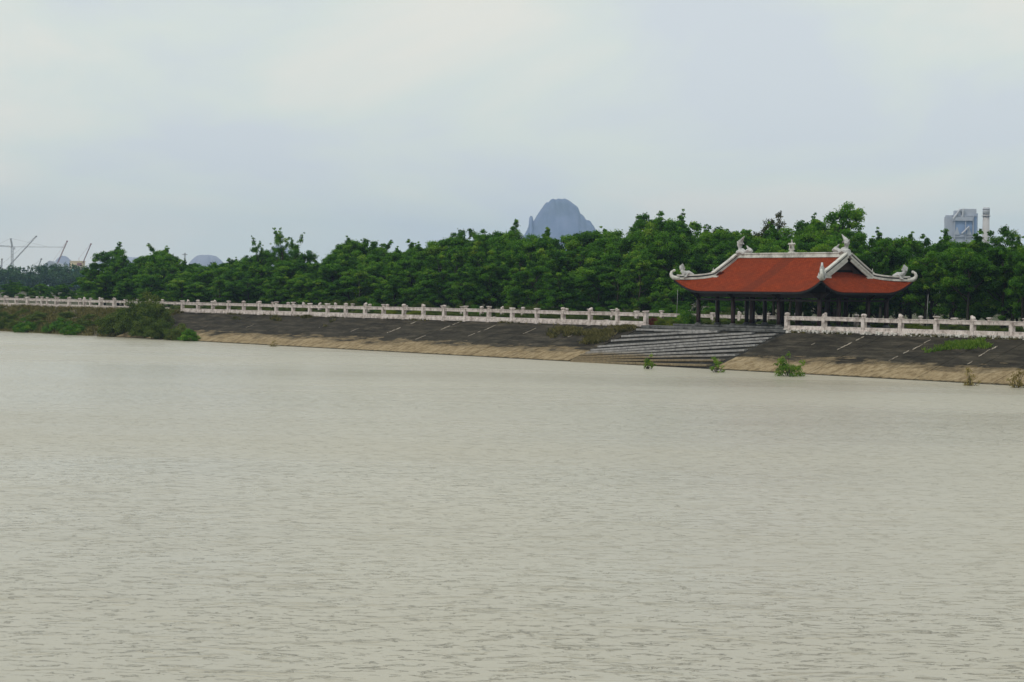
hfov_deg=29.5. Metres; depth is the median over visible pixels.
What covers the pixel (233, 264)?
broadleaf tree
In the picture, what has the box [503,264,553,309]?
broadleaf tree
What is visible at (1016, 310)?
broadleaf tree
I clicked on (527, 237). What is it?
broadleaf tree
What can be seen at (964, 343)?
bank grass
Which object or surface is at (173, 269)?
broadleaf tree
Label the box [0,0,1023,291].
sky
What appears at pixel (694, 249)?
broadleaf tree
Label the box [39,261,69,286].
factory shed
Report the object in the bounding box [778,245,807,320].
broadleaf tree
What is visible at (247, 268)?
broadleaf tree
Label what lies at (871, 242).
broadleaf tree
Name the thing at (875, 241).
broadleaf tree
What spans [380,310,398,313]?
shrub
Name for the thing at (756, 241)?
broadleaf tree
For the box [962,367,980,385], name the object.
shrub
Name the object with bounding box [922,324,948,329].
shrub
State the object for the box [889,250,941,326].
broadleaf tree
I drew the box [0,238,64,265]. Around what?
tower crane
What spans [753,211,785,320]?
broadleaf tree
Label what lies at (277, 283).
broadleaf tree
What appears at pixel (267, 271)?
broadleaf tree
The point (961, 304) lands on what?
broadleaf tree
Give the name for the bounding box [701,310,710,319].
shrub
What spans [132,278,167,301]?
broadleaf tree
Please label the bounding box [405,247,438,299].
broadleaf tree
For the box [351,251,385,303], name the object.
broadleaf tree
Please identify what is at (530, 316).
shrub
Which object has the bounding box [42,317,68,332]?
shrub
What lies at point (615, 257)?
broadleaf tree
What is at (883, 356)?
river bank
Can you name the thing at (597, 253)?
broadleaf tree
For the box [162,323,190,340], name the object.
shrub
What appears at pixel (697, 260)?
broadleaf tree
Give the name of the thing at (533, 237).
broadleaf tree
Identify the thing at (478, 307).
shrub
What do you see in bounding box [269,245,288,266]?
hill
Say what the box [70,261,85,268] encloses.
silo block
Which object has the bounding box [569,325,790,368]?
stone steps
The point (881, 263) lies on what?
broadleaf tree
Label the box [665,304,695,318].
shrub
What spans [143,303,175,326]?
shrub
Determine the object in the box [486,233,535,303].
broadleaf tree
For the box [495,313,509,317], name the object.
shrub
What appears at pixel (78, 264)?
luffing crane
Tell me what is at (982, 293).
broadleaf tree
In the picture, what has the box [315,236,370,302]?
broadleaf tree
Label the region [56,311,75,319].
shrub
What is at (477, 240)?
broadleaf tree
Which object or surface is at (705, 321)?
shrub
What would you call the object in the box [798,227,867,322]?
broadleaf tree
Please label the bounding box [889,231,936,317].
broadleaf tree
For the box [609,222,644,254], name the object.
broadleaf tree
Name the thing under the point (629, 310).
shrub
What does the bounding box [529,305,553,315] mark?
shrub
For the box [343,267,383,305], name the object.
broadleaf tree
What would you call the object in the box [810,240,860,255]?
broadleaf tree
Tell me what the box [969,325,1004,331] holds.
shrub
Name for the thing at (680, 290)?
broadleaf tree
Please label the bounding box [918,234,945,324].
broadleaf tree
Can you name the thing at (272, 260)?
broadleaf tree
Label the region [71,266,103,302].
broadleaf tree
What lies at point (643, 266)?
broadleaf tree
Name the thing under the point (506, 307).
shrub
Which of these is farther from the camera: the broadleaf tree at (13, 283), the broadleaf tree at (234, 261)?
the broadleaf tree at (13, 283)
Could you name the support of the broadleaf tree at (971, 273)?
on the ground at (812, 322)
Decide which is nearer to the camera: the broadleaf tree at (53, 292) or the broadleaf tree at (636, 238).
the broadleaf tree at (636, 238)
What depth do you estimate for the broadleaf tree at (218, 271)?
267.59 m
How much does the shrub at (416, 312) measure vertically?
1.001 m
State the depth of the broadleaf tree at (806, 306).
182.33 m
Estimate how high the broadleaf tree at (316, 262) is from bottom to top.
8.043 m
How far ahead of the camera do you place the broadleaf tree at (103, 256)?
298.64 m
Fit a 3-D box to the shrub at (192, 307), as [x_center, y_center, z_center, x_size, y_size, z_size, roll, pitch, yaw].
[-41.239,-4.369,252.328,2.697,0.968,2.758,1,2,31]
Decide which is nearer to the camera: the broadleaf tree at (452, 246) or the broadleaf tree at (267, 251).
the broadleaf tree at (452, 246)
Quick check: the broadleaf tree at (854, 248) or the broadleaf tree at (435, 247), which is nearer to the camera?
the broadleaf tree at (854, 248)
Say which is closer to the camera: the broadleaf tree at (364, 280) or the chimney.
the broadleaf tree at (364, 280)
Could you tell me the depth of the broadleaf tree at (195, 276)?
269.44 m
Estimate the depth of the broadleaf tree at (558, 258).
210.95 m
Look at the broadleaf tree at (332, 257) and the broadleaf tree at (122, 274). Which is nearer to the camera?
the broadleaf tree at (332, 257)
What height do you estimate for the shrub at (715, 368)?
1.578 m
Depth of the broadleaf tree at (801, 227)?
195.25 m
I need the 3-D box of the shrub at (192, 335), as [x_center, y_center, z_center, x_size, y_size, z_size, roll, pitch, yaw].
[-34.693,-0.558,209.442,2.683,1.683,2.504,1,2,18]
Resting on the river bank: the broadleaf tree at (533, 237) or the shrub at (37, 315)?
the shrub at (37, 315)
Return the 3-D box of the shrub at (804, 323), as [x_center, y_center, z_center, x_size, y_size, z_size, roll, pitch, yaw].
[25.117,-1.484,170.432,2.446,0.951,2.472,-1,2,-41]
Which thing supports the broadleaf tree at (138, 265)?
on the ground at (812, 322)
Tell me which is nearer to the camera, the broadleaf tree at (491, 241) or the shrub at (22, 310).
the broadleaf tree at (491, 241)
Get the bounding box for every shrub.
[0,311,8,317]
[0,317,12,328]
[1,314,18,320]
[5,320,21,329]
[12,317,38,332]
[14,308,29,315]
[24,311,48,320]
[40,323,52,330]
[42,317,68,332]
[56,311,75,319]
[60,320,87,334]
[81,314,96,319]
[82,320,96,326]
[92,308,124,335]
[113,296,152,334]
[127,314,159,337]
[135,291,162,308]
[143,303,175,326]
[143,319,172,338]
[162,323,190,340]
[176,328,200,340]
[184,305,195,308]
[215,306,226,308]
[231,306,241,309]
[246,306,265,309]
[278,307,290,310]
[297,308,315,311]
[320,308,337,312]
[328,299,343,310]
[338,309,355,312]
[339,300,361,310]
[354,297,385,312]
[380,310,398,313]
[406,310,420,314]
[411,300,435,311]
[426,311,439,315]
[434,311,455,315]
[451,302,476,313]
[462,312,479,316]
[468,305,486,314]
[477,313,492,316]
[495,305,518,315]
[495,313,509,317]
[515,303,540,315]
[523,313,544,317]
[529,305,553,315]
[540,314,555,318]
[553,309,572,317]
[555,314,577,318]
[570,315,593,319]
[587,316,602,319]
[594,309,609,319]
[620,307,640,317]
[620,316,638,320]
[643,354,656,368]
[648,304,675,318]
[649,317,657,324]
[653,317,667,325]
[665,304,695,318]
[667,317,682,325]
[674,305,701,323]
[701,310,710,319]
[701,317,713,323]
[710,356,725,372]
[712,317,735,324]
[720,307,743,319]
[735,319,743,323]
[769,319,792,324]
[773,351,807,376]
[790,320,811,325]
[871,323,893,327]
[904,323,925,328]
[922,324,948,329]
[942,324,969,330]
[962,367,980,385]
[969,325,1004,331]
[1003,326,1023,331]
[1006,368,1023,387]
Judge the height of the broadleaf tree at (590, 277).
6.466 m
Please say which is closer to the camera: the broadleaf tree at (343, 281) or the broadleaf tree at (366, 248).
the broadleaf tree at (343, 281)
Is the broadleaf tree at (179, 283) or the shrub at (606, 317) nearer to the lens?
the shrub at (606, 317)
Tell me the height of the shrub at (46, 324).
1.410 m
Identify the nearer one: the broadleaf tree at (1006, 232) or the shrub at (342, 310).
the broadleaf tree at (1006, 232)
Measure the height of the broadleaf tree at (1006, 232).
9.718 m
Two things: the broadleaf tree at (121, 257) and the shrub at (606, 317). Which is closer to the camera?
the shrub at (606, 317)
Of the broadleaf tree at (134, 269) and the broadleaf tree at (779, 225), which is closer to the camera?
the broadleaf tree at (779, 225)
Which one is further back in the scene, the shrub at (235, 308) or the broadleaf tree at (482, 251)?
the shrub at (235, 308)
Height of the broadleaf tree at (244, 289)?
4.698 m
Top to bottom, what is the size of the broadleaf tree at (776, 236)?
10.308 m
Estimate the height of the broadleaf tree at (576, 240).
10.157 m
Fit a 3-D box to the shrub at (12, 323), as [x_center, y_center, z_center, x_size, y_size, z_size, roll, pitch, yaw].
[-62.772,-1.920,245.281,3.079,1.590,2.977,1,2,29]
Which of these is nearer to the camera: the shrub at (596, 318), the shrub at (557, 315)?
the shrub at (596, 318)
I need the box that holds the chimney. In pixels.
[982,207,989,242]
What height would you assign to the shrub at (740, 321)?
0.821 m
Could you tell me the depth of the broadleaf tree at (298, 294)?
242.66 m
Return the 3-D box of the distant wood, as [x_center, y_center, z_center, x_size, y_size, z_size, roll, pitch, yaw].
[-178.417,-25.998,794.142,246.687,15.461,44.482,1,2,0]
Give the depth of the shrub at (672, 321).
167.17 m
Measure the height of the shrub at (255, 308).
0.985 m
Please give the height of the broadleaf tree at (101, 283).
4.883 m
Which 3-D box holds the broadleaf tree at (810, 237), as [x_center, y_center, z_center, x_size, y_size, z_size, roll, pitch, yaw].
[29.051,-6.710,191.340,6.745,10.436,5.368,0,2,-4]
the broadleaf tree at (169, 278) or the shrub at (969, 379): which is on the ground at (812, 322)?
the broadleaf tree at (169, 278)
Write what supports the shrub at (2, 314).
on the river bank
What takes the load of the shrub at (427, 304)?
on the ground at (812, 322)
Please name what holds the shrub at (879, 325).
on the ground at (812, 322)
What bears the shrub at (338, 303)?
on the ground at (812, 322)
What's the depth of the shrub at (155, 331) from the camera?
214.55 m
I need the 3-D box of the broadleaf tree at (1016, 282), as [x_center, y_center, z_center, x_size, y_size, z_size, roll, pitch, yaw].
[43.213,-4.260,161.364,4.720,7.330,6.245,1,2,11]
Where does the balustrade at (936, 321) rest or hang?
on the river bank
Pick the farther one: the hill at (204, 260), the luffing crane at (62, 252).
the hill at (204, 260)
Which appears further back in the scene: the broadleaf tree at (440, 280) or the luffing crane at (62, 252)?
the luffing crane at (62, 252)
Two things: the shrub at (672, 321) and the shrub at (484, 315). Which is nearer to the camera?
the shrub at (672, 321)
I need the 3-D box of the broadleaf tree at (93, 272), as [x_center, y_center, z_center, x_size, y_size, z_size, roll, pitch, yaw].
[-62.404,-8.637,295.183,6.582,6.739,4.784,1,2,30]
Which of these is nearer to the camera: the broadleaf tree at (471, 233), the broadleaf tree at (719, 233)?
the broadleaf tree at (719, 233)
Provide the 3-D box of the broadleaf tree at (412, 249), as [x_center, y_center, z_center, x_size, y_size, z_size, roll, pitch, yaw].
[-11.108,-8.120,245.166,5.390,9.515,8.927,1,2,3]
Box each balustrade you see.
[0,296,116,307]
[6,296,1023,328]
[180,300,649,326]
[783,312,1023,339]
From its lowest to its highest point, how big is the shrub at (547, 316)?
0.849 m
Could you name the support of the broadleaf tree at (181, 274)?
on the ground at (812, 322)
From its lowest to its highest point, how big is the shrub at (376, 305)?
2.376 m
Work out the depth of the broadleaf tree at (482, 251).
223.67 m
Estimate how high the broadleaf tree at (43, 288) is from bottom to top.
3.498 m
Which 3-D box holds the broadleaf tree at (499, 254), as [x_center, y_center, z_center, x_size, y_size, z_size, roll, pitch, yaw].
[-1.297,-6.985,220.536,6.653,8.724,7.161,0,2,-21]
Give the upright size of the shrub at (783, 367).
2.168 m
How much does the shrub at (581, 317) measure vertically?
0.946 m
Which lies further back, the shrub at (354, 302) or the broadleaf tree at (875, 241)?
the shrub at (354, 302)
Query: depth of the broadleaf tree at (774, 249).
183.41 m
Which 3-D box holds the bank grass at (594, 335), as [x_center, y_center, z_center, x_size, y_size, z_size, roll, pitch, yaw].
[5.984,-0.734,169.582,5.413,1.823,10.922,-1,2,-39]
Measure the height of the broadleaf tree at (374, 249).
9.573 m
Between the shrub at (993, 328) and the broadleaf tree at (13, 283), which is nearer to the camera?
the shrub at (993, 328)
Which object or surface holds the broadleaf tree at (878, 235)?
on the ground at (812, 322)
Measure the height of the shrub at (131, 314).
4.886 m
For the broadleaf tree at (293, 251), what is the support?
on the ground at (812, 322)
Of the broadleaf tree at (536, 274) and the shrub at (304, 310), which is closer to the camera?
the broadleaf tree at (536, 274)
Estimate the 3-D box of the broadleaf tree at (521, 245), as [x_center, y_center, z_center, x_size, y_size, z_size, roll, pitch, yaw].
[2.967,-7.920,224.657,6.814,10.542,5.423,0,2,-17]
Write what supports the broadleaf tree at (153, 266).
on the ground at (812, 322)
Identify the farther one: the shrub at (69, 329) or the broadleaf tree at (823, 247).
the shrub at (69, 329)
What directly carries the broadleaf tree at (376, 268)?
on the ground at (812, 322)
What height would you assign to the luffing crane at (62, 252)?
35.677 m
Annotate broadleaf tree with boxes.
[0,280,23,297]
[1,285,22,300]
[13,286,40,298]
[35,283,53,298]
[44,287,66,298]
[51,283,77,302]
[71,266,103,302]
[74,287,92,303]
[79,262,114,302]
[84,274,114,305]
[92,242,130,267]
[93,257,131,305]
[95,260,120,299]
[104,252,127,265]
[109,270,136,305]
[110,273,141,303]
[114,265,139,304]
[132,243,181,271]
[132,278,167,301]
[133,273,170,300]
[134,247,165,290]
[135,253,179,289]
[145,253,186,299]
[151,271,193,301]
[158,262,190,304]
[159,274,192,305]
[175,271,202,297]
[181,261,207,273]
[183,282,213,302]
[185,267,209,301]
[186,269,221,300]
[197,262,231,301]
[205,276,235,302]
[206,263,230,301]
[207,258,250,287]
[215,262,251,295]
[216,263,264,296]
[219,280,261,302]
[220,259,251,284]
[226,275,268,303]
[237,262,277,303]
[242,255,260,294]
[248,254,277,307]
[249,235,272,287]
[252,249,275,292]
[259,272,294,304]
[262,265,290,301]
[265,259,318,304]
[266,252,292,269]
[269,227,289,302]
[272,257,323,303]
[281,271,316,303]
[285,250,320,276]
[287,232,304,263]
[292,278,329,304]
[312,256,329,280]
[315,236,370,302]
[316,250,347,298]
[316,252,360,305]
[321,267,363,304]
[326,247,362,304]
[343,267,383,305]
[350,239,389,289]
[351,238,385,267]
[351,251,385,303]
[362,248,414,304]
[371,262,411,306]
[377,246,408,304]
[380,240,393,302]
[389,259,423,306]
[400,266,447,307]
[404,239,424,300]
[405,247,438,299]
[415,247,465,307]
[415,269,462,311]
[420,235,480,305]
[439,237,479,307]
[440,228,478,252]
[441,244,477,306]
[443,267,498,308]
[451,236,517,307]
[462,261,517,308]
[463,229,503,308]
[468,241,530,307]
[474,219,525,245]
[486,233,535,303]
[487,246,547,305]
[492,239,536,308]
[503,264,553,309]
[506,259,560,308]
[510,227,550,257]
[521,233,534,242]
[525,239,582,308]
[527,233,552,276]
[529,235,589,308]
[535,266,588,315]
[547,246,595,309]
[556,230,609,309]
[571,259,620,311]
[575,239,625,306]
[579,237,629,305]
[579,245,633,311]
[595,272,649,311]
[599,226,611,238]
[605,229,653,311]
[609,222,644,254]
[610,211,675,299]
[620,254,667,311]
[621,247,672,311]
[631,219,688,294]
[639,209,702,300]
[639,227,703,307]
[648,263,704,312]
[652,223,696,308]
[688,239,734,313]
[689,224,733,305]
[695,226,760,308]
[701,297,744,313]
[708,247,767,313]
[735,227,775,321]
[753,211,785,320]
[753,222,797,314]
[754,239,801,315]
[760,245,780,321]
[776,220,826,322]
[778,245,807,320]
[784,236,850,316]
[792,219,833,321]
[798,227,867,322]
[803,201,866,243]
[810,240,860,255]
[810,241,871,316]
[812,220,865,321]
[841,309,871,317]
[848,239,912,317]
[853,235,898,323]
[856,238,908,323]
[857,244,917,326]
[863,226,894,317]
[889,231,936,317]
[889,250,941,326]
[894,240,928,323]
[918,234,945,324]
[923,228,977,324]
[929,250,998,324]
[929,292,948,318]
[930,247,1005,329]
[931,229,990,326]
[966,241,1020,329]
[971,252,997,320]
[984,224,1022,327]
[994,308,1017,321]
[997,234,1023,320]
[999,254,1021,318]
[1003,246,1023,326]
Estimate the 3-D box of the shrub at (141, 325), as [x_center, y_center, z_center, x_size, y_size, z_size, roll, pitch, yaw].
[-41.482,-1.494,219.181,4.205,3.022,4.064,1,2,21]
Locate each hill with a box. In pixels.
[55,256,70,265]
[97,257,138,269]
[189,255,222,266]
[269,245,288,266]
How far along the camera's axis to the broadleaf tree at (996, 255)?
166.06 m
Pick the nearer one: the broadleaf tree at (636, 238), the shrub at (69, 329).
the broadleaf tree at (636, 238)
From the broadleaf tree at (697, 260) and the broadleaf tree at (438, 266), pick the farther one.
the broadleaf tree at (438, 266)
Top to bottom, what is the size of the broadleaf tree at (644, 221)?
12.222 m
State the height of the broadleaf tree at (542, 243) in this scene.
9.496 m
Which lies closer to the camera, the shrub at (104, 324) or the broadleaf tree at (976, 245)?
the broadleaf tree at (976, 245)
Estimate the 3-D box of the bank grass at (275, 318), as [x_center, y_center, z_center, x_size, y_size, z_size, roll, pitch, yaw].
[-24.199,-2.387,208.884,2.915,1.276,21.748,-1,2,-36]
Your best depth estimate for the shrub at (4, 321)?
246.39 m
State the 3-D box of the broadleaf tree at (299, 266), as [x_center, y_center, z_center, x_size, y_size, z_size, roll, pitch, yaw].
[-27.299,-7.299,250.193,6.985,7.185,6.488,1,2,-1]
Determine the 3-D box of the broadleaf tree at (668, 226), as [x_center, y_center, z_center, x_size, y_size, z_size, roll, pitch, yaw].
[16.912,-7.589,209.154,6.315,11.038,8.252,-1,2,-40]
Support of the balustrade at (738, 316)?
on the ground at (812, 322)
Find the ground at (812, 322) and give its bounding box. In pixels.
[0,291,1020,328]
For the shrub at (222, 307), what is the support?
on the ground at (812, 322)
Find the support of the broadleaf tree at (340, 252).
on the ground at (812, 322)
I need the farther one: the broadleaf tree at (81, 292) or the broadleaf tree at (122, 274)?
the broadleaf tree at (81, 292)
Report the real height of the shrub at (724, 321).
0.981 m
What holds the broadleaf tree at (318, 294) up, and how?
on the ground at (812, 322)
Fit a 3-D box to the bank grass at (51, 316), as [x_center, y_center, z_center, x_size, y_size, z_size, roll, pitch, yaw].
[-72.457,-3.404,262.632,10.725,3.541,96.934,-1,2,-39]
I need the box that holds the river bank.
[3,307,1023,385]
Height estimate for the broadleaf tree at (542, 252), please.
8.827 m
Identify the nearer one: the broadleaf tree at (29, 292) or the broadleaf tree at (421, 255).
the broadleaf tree at (421, 255)
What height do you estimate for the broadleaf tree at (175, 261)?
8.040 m
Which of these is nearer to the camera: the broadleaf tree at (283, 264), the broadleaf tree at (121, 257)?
the broadleaf tree at (283, 264)
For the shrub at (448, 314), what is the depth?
209.35 m
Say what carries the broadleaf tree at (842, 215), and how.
on the ground at (812, 322)
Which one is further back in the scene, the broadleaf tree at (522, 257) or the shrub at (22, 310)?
the shrub at (22, 310)
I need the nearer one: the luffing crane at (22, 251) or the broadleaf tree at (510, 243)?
the broadleaf tree at (510, 243)
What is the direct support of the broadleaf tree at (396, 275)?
on the ground at (812, 322)
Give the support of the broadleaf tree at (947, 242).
on the ground at (812, 322)
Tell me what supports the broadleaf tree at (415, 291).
on the ground at (812, 322)
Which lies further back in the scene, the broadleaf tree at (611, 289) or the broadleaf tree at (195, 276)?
the broadleaf tree at (195, 276)
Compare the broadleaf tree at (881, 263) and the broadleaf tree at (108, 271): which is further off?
the broadleaf tree at (108, 271)
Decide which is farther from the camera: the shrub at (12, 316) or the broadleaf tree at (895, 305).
the shrub at (12, 316)
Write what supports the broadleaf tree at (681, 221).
on the ground at (812, 322)
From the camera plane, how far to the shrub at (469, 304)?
212.03 m
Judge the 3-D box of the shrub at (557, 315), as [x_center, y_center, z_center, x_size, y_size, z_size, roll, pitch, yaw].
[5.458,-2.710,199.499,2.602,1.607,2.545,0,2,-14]
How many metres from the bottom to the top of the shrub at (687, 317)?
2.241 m
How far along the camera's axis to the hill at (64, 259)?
4368.78 m
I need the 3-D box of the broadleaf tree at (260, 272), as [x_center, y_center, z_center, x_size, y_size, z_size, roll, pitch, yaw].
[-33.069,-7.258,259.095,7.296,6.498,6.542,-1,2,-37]
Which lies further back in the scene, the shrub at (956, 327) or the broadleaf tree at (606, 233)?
the broadleaf tree at (606, 233)
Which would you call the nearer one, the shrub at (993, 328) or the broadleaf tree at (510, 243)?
the shrub at (993, 328)
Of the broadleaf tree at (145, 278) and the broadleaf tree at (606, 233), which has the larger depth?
the broadleaf tree at (145, 278)
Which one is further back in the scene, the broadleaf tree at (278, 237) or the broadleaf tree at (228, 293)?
the broadleaf tree at (278, 237)
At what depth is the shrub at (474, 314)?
206.25 m
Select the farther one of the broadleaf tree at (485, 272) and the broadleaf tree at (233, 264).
the broadleaf tree at (233, 264)
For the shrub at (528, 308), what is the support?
on the ground at (812, 322)
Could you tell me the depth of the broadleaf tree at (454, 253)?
226.55 m
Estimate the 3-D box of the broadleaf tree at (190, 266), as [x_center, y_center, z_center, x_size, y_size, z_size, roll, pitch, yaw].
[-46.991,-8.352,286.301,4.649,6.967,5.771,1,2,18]
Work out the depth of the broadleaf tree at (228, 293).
253.16 m
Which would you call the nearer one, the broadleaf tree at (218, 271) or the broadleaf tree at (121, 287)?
the broadleaf tree at (218, 271)
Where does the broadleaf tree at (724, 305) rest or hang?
on the ground at (812, 322)
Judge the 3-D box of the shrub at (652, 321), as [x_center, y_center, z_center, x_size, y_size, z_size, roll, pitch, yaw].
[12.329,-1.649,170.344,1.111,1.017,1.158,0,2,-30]
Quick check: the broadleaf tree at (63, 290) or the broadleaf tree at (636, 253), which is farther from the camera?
the broadleaf tree at (63, 290)
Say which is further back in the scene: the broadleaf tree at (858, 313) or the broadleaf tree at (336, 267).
the broadleaf tree at (336, 267)
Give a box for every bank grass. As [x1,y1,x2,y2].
[0,303,179,336]
[231,314,337,326]
[545,323,638,343]
[922,336,993,352]
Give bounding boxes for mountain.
[523,198,595,249]
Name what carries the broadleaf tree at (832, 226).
on the ground at (812, 322)
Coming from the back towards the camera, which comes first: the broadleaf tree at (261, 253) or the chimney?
the chimney
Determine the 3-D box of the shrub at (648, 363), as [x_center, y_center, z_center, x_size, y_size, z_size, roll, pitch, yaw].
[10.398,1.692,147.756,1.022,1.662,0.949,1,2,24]
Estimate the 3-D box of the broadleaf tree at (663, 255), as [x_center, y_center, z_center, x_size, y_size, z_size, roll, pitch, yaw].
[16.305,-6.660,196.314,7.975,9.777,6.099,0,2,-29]
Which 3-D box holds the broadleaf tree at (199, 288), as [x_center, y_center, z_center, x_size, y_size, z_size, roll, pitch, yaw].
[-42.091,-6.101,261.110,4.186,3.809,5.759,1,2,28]
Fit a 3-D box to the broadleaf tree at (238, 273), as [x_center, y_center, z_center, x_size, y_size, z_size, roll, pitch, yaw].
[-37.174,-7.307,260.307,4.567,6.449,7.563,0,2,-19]
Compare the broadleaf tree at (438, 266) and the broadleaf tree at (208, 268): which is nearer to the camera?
the broadleaf tree at (438, 266)
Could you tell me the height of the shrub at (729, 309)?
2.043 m
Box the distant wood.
[0,262,304,291]
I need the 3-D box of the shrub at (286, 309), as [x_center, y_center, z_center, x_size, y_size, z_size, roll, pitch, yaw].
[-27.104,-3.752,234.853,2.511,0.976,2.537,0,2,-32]
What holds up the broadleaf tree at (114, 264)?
on the ground at (812, 322)
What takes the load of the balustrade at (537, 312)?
on the river bank
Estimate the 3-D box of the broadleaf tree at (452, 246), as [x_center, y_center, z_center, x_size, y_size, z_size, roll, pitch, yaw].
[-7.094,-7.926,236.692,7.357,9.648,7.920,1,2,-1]
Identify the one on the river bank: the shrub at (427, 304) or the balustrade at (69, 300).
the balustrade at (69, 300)
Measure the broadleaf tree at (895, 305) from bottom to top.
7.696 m
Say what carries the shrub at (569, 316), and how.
on the ground at (812, 322)
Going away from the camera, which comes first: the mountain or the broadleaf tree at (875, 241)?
the broadleaf tree at (875, 241)
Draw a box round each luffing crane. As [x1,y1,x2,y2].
[0,236,36,269]
[53,241,67,262]
[77,243,91,265]
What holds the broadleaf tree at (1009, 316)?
on the ground at (812, 322)
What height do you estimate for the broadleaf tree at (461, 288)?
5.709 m
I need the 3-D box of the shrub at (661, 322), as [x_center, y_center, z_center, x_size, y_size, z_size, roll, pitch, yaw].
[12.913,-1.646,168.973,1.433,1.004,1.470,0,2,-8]
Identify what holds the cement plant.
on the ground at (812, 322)
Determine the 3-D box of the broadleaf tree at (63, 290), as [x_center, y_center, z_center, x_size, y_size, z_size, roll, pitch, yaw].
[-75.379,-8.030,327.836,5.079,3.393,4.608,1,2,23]
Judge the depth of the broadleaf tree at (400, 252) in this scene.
246.87 m
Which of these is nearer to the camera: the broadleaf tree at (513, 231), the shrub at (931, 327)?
the shrub at (931, 327)
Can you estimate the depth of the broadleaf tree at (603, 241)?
213.12 m
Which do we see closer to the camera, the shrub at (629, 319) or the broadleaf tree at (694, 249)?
the shrub at (629, 319)
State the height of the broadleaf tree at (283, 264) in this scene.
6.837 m
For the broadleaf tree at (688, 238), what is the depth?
204.99 m
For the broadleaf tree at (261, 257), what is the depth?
267.12 m
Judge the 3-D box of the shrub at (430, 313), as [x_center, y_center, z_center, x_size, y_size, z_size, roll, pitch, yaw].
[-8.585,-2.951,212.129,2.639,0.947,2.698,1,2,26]
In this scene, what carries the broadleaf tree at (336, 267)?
on the ground at (812, 322)
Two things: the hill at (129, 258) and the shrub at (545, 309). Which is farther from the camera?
the hill at (129, 258)
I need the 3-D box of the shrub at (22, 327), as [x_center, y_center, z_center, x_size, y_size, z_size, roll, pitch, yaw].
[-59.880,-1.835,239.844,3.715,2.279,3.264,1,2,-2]
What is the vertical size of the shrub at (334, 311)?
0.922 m
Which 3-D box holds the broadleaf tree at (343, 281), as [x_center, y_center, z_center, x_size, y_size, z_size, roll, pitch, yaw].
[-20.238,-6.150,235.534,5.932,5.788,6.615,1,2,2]
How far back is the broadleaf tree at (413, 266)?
231.57 m
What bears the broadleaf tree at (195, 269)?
on the ground at (812, 322)
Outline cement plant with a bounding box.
[944,209,977,242]
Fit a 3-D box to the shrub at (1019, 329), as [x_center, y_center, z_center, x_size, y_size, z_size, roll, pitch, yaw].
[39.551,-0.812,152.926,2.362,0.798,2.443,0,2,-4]
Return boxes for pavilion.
[670,234,917,328]
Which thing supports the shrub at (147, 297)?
on the river bank
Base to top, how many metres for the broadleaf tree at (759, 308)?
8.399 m
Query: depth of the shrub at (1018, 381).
124.11 m
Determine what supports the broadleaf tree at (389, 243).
on the ground at (812, 322)
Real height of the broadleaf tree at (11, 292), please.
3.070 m
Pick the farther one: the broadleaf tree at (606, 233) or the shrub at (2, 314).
the shrub at (2, 314)
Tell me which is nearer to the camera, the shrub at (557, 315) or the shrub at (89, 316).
the shrub at (557, 315)
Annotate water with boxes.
[0,331,1023,681]
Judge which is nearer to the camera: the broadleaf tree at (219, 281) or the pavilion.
the pavilion
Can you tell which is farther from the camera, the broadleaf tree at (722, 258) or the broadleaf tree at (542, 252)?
the broadleaf tree at (542, 252)
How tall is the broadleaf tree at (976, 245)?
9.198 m
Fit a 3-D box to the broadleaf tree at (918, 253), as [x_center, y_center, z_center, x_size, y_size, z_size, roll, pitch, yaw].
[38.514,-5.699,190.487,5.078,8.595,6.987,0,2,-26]
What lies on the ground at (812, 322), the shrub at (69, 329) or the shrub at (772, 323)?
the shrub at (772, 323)
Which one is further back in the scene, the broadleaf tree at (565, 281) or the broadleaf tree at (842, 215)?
the broadleaf tree at (565, 281)
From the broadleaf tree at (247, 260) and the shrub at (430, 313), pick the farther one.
the broadleaf tree at (247, 260)
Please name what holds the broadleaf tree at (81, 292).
on the ground at (812, 322)
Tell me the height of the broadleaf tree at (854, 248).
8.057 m
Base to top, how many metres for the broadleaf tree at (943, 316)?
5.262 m
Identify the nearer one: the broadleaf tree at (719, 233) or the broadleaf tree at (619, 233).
the broadleaf tree at (719, 233)
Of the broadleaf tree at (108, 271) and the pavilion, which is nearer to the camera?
the pavilion
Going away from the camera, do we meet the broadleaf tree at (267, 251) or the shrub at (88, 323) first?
the shrub at (88, 323)
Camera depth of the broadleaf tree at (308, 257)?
261.76 m
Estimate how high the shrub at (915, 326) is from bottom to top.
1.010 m
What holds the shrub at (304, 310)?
on the ground at (812, 322)
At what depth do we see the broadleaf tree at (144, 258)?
288.66 m
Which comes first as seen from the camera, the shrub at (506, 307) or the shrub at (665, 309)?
the shrub at (665, 309)
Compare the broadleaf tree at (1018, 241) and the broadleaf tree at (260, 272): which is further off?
the broadleaf tree at (260, 272)

